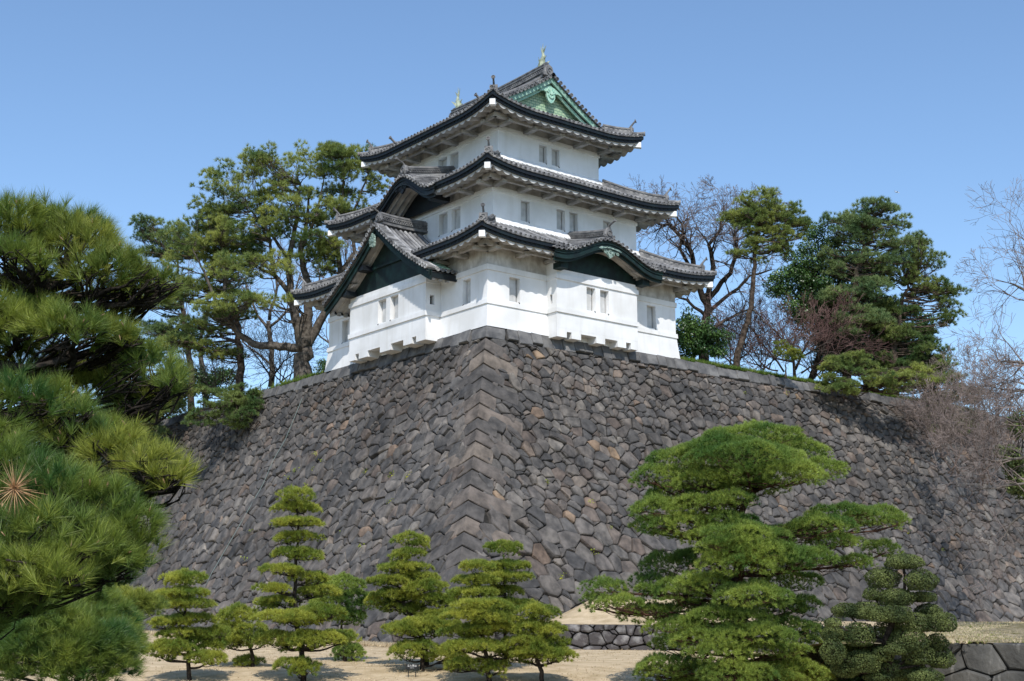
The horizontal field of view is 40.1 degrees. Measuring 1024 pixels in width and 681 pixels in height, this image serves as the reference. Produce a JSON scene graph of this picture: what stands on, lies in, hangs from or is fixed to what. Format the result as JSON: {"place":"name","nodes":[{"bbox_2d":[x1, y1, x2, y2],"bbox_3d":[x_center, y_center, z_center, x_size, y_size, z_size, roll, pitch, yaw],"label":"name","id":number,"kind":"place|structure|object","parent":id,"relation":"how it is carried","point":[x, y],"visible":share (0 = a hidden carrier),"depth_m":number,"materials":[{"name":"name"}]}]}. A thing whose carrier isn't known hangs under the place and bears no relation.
{"place":"outdoors","nodes":[
{"label":"outdoors","id":0,"kind":"place"},
{"bbox_2d":[177,329,270,388],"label":"bare shrub","id":1,"kind":"object","parent":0,"point":[222,378],"visible":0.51,"depth_m":105.96,"materials":[{"name":"brown plant"}]},
{"bbox_2d":[197,220,346,386],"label":"bare tree","id":2,"kind":"object","parent":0,"point":[269,316],"visible":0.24,"depth_m":117.93,"materials":[{"name":"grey plant"}]},
{"bbox_2d":[277,176,389,343],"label":"bare tree","id":3,"kind":"object","parent":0,"point":[345,259],"visible":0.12,"depth_m":116.01,"materials":[{"name":"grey plant"}]},
{"bbox_2d":[0,634,857,680],"bbox_3d":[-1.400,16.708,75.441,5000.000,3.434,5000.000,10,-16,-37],"label":"lawn ground","id":4,"kind":"structure","parent":0,"point":[232,672],"depth_m":51.07,"materials":[{"name":"plant"}]},
{"bbox_2d":[0,544,152,680],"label":"pine tree","id":5,"kind":"object","parent":4,"relation":"on","point":[76,640],"visible":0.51,"depth_m":11.81,"materials":[{"name":"green plant"}]},
{"bbox_2d":[0,184,207,639],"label":"pine tree","id":6,"kind":"object","parent":4,"relation":"on","point":[54,448],"visible":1,"depth_m":7.71,"materials":[{"name":"green plant"}]},
{"bbox_2d":[61,582,171,675],"bbox_3d":[-5.908,4.603,18.894,2.167,3.034,2.482,10,-16,-37],"label":"pine tree","id":7,"kind":"object","parent":4,"relation":"on","point":[147,601],"visible":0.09,"depth_m":18.71,"materials":[{"name":"green plant"}]},
{"bbox_2d":[143,566,234,680],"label":"pine tree","id":8,"kind":"object","parent":4,"relation":"on","point":[181,597],"visible":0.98,"depth_m":48.29,"materials":[{"name":"green plant"}]},
{"bbox_2d":[215,601,272,666],"bbox_3d":[-10.047,11.094,52.442,2.681,2.768,2.384,-1,-12,4],"label":"pine tree","id":9,"kind":"object","parent":4,"relation":"on","point":[241,634],"visible":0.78,"depth_m":52.19,"materials":[{"name":"green plant"}]},
{"bbox_2d":[142,629,399,646],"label":"dry grass","id":10,"kind":"structure","parent":4,"relation":"on","point":[379,643],"depth_m":65.95,"materials":[{"name":"beige plant"}]},
{"bbox_2d":[248,484,362,680],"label":"pine tree","id":11,"kind":"object","parent":4,"relation":"on","point":[298,637],"visible":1,"depth_m":48.25,"materials":[{"name":"green plant"}]},
{"bbox_2d":[307,571,380,661],"bbox_3d":[-6.585,10.865,54.553,2.688,3.793,3.074,-4,-13,18],"label":"pine tree","id":12,"kind":"object","parent":4,"relation":"on","point":[349,593],"visible":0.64,"depth_m":54.59,"materials":[{"name":"green plant"}]},
{"bbox_2d":[406,664,418,676],"bbox_3d":[-3.506,11.574,49.250,0.460,0.430,0.041,0,-12,0],"label":"notice board","id":13,"kind":"object","parent":4,"relation":"on","point":[412,666],"visible":1,"depth_m":49.26,"materials":[{"name":"white"}]},
{"bbox_2d":[363,529,463,664],"bbox_3d":[-3.659,9.732,52.347,4.001,5.332,2.986,-2,-12,7],"label":"pine tree","id":14,"kind":"object","parent":4,"relation":"on","point":[408,575],"visible":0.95,"depth_m":51.95,"materials":[{"name":"green plant"}]},
{"bbox_2d":[380,614,474,670],"bbox_3d":[-3.043,11.130,51.184,3.491,2.338,2.556,5,-13,-22],"label":"pine tree","id":15,"kind":"object","parent":4,"relation":"on","point":[415,627],"visible":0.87,"depth_m":50.60,"materials":[{"name":"green plant"}]},
{"bbox_2d":[435,557,531,680],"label":"pine tree","id":16,"kind":"object","parent":4,"relation":"on","point":[482,611],"visible":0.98,"depth_m":47.66,"materials":[{"name":"green plant"}]},
{"bbox_2d":[474,538,534,667],"bbox_3d":[-0.208,9.665,50.685,2.586,4.980,3.017,-2,-13,8],"label":"pine tree","id":17,"kind":"object","parent":4,"relation":"on","point":[506,574],"visible":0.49,"depth_m":50.39,"materials":[{"name":"green plant"}]},
{"bbox_2d":[0,326,1023,648],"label":"castle wall","id":18,"kind":"structure","parent":4,"relation":"on","point":[534,444],"depth_m":83.41,"materials":[{"name":"stone"}]},
{"bbox_2d":[91,373,192,445],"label":"pine tree","id":19,"kind":"object","parent":18,"relation":"on","point":[182,404],"visible":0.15,"depth_m":107.23,"materials":[{"name":"green plant"}]},
{"bbox_2d":[119,333,198,444],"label":"pine tree","id":20,"kind":"object","parent":18,"relation":"on","point":[153,419],"visible":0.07,"depth_m":105.14,"materials":[{"name":"green plant"}]},
{"bbox_2d":[180,382,264,429],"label":"pine tree","id":21,"kind":"object","parent":18,"relation":"on","point":[239,402],"visible":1,"depth_m":97.06,"materials":[{"name":"green plant"}]},
{"bbox_2d":[205,399,301,585],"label":"cable","id":22,"kind":"object","parent":18,"relation":"attached to","point":[258,491],"visible":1,"depth_m":90.27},
{"bbox_2d":[313,358,326,372],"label":"evergreen bush","id":23,"kind":"object","parent":18,"relation":"on","point":[321,362],"visible":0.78,"depth_m":93.38,"materials":[{"name":"green plant"}]},
{"bbox_2d":[772,339,805,378],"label":"pine tree","id":24,"kind":"object","parent":18,"relation":"on","point":[792,354],"visible":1,"depth_m":92.90,"materials":[{"name":"green plant"}]},
{"bbox_2d":[812,349,946,396],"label":"pine tree","id":25,"kind":"object","parent":18,"relation":"on","point":[890,379],"visible":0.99,"depth_m":95.52,"materials":[{"name":"green plant"}]},
{"bbox_2d":[876,359,979,451],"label":"bare shrub","id":26,"kind":"object","parent":18,"relation":"on","point":[906,404],"visible":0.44,"depth_m":100.06,"materials":[{"name":"brown plant"}]},
{"bbox_2d":[907,369,983,435],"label":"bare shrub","id":27,"kind":"object","parent":18,"relation":"on","point":[912,391],"visible":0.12,"depth_m":104.97,"materials":[{"name":"plant"}]},
{"bbox_2d":[899,372,992,475],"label":"bare shrub","id":28,"kind":"object","parent":18,"relation":"on","point":[940,425],"visible":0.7,"depth_m":93.88,"materials":[{"name":"brown plant"}]},
{"bbox_2d":[904,362,1014,485],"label":"bare shrub","id":29,"kind":"object","parent":18,"relation":"on","point":[983,436],"visible":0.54,"depth_m":87.94,"materials":[{"name":"brown plant"}]},
{"bbox_2d":[930,335,1020,437],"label":"bare shrub","id":30,"kind":"object","parent":18,"relation":"on","point":[967,357],"visible":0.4,"depth_m":95.94,"materials":[{"name":"brown plant"}]},
{"bbox_2d":[938,347,1023,485],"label":"bare shrub","id":31,"kind":"object","parent":18,"relation":"on","point":[999,391],"visible":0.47,"depth_m":81.88,"materials":[{"name":"brown plant"}]},
{"bbox_2d":[500,600,580,680],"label":"pine tree","id":32,"kind":"object","parent":4,"relation":"on","point":[537,646],"visible":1,"depth_m":47.61,"materials":[{"name":"green plant"}]},
{"bbox_2d":[550,624,881,651],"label":"retaining wall","id":33,"kind":"structure","parent":4,"relation":"on","point":[604,637],"depth_m":62.30,"materials":[{"name":"stone"}]},
{"bbox_2d":[576,419,911,680],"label":"pine tree","id":34,"kind":"object","parent":4,"relation":"on","point":[741,543],"visible":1,"depth_m":43.81,"materials":[{"name":"green plant"}]},
{"bbox_2d":[818,553,957,680],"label":"cloud pruned shrub","id":35,"kind":"object","parent":4,"relation":"on","point":[899,621],"visible":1,"depth_m":40.79,"materials":[{"name":"green plant"}]},
{"bbox_2d":[894,643,1023,680],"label":"moat wall","id":36,"kind":"structure","parent":4,"relation":"on","point":[990,662],"depth_m":41.80,"materials":[{"name":"stone"}]},
{"bbox_2d":[0,0,1023,416],"label":"sky","id":37,"kind":"structure","parent":0,"point":[121,105],"materials":[{"name":"blue"}]},
{"bbox_2d":[548,599,887,625],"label":"grass bank","id":38,"kind":"structure","parent":0,"point":[582,617],"depth_m":64.76,"materials":[{"name":"beige plant"}]},
{"bbox_2d":[670,623,1023,679],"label":"gravel bank","id":39,"kind":"structure","parent":0,"point":[1014,628],"depth_m":49.83,"materials":[{"name":"beige gravel"}]},
{"bbox_2d":[809,617,884,680],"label":"evergreen bush","id":40,"kind":"object","parent":39,"relation":"on","point":[860,675],"visible":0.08,"depth_m":45.85,"materials":[{"name":"green plant"}]},
{"bbox_2d":[907,621,1023,643],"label":"grass","id":41,"kind":"structure","parent":39,"relation":"on","point":[977,634],"depth_m":48.14,"materials":[{"name":"beige plant"}]},
{"bbox_2d":[916,174,1023,609],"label":"bare tree","id":42,"kind":"object","parent":39,"relation":"on","point":[1008,362],"visible":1,"depth_m":57.93,"materials":[{"name":"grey plant"}]},
{"bbox_2d":[993,410,1023,499],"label":"evergreen bush","id":43,"kind":"object","parent":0,"point":[1014,491],"visible":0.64,"depth_m":77.72,"materials":[{"name":"green plant"}]},
{"label":"terrace ground","id":44,"kind":"structure","parent":0,"visible":0},
{"bbox_2d":[94,364,235,418],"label":"evergreen thicket","id":45,"kind":"object","parent":44,"relation":"on","point":[212,378],"visible":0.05,"depth_m":113.58,"materials":[{"name":"green plant"}]},
{"bbox_2d":[126,212,204,408],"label":"pine tree","id":46,"kind":"object","parent":44,"relation":"on","point":[161,327],"visible":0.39,"depth_m":111.66,"materials":[{"name":"green plant"}]},
{"bbox_2d":[144,233,278,400],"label":"bare tree","id":47,"kind":"object","parent":44,"relation":"on","point":[201,358],"visible":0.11,"depth_m":120.01,"materials":[{"name":"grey plant"}]},
{"bbox_2d":[159,217,268,390],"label":"pine tree","id":48,"kind":"object","parent":44,"relation":"on","point":[196,342],"visible":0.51,"depth_m":102.65,"materials":[{"name":"green plant"}]},
{"bbox_2d":[167,368,330,418],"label":"grass","id":49,"kind":"structure","parent":44,"relation":"on","point":[287,381],"depth_m":96.22,"materials":[{"name":"green plant"}]},
{"bbox_2d":[153,138,391,379],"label":"pine tree","id":50,"kind":"object","parent":44,"relation":"on","point":[306,332],"visible":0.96,"depth_m":98.23,"materials":[{"name":"green plant"}]},
{"bbox_2d":[220,315,328,385],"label":"bare shrub","id":51,"kind":"object","parent":44,"relation":"on","point":[272,356],"visible":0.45,"depth_m":103.99,"materials":[{"name":"brown plant"}]},
{"bbox_2d":[225,306,325,387],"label":"bare tree","id":52,"kind":"object","parent":44,"relation":"on","point":[271,378],"visible":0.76,"depth_m":99.72,"materials":[{"name":"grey plant"}]},
{"bbox_2d":[291,46,716,372],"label":"castle tower","id":53,"kind":"structure","parent":44,"relation":"on","point":[502,207],"depth_m":86.16,"materials":[{"name":"white paint"}]},
{"bbox_2d":[676,306,735,360],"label":"evergreen bush","id":54,"kind":"object","parent":44,"relation":"on","point":[703,339],"visible":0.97,"depth_m":93.61,"materials":[{"name":"green plant"}]},
{"bbox_2d":[623,175,792,361],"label":"bare tree","id":55,"kind":"object","parent":44,"relation":"on","point":[685,241],"visible":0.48,"depth_m":102.83,"materials":[{"name":"brown plant"}]},
{"bbox_2d":[700,302,791,364],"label":"bare shrub","id":56,"kind":"object","parent":44,"relation":"on","point":[737,326],"visible":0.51,"depth_m":97.86,"materials":[{"name":"brown plant"}]},
{"bbox_2d":[695,265,832,373],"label":"bare tree","id":57,"kind":"object","parent":44,"relation":"on","point":[738,313],"visible":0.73,"depth_m":97.69,"materials":[{"name":"brown plant"}]},
{"bbox_2d":[716,185,817,366],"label":"pine tree","id":58,"kind":"object","parent":44,"relation":"on","point":[765,217],"visible":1,"depth_m":95.75,"materials":[{"name":"green plant"}]},
{"bbox_2d":[718,304,824,370],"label":"bare shrub","id":59,"kind":"object","parent":44,"relation":"on","point":[771,337],"visible":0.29,"depth_m":99.93,"materials":[{"name":"brown plant"}]},
{"bbox_2d":[700,285,891,404],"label":"bare tree","id":60,"kind":"object","parent":44,"relation":"on","point":[808,337],"visible":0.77,"depth_m":97.87,"materials":[{"name":"brown plant"}]},
{"bbox_2d":[751,308,867,379],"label":"bare shrub","id":61,"kind":"object","parent":44,"relation":"on","point":[809,364],"visible":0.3,"depth_m":100.98,"materials":[{"name":"brown plant"}]},
{"bbox_2d":[680,356,973,410],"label":"grass","id":62,"kind":"structure","parent":44,"relation":"on","point":[740,368],"depth_m":93.25,"materials":[{"name":"green plant"}]},
{"bbox_2d":[762,223,925,379],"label":"evergreen tree","id":63,"kind":"object","parent":44,"relation":"on","point":[802,274],"visible":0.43,"depth_m":101.42,"materials":[{"name":"green plant"}]},
{"bbox_2d":[812,196,919,379],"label":"pine tree","id":64,"kind":"object","parent":44,"relation":"on","point":[866,224],"visible":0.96,"depth_m":100.41,"materials":[{"name":"green plant"}]},
{"bbox_2d":[808,295,952,391],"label":"evergreen thicket","id":65,"kind":"object","parent":44,"relation":"on","point":[925,323],"visible":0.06,"depth_m":106.29,"materials":[{"name":"green plant"}]},
{"bbox_2d":[868,229,972,395],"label":"pine tree","id":66,"kind":"object","parent":44,"relation":"on","point":[924,345],"visible":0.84,"depth_m":102.58,"materials":[{"name":"green plant"}]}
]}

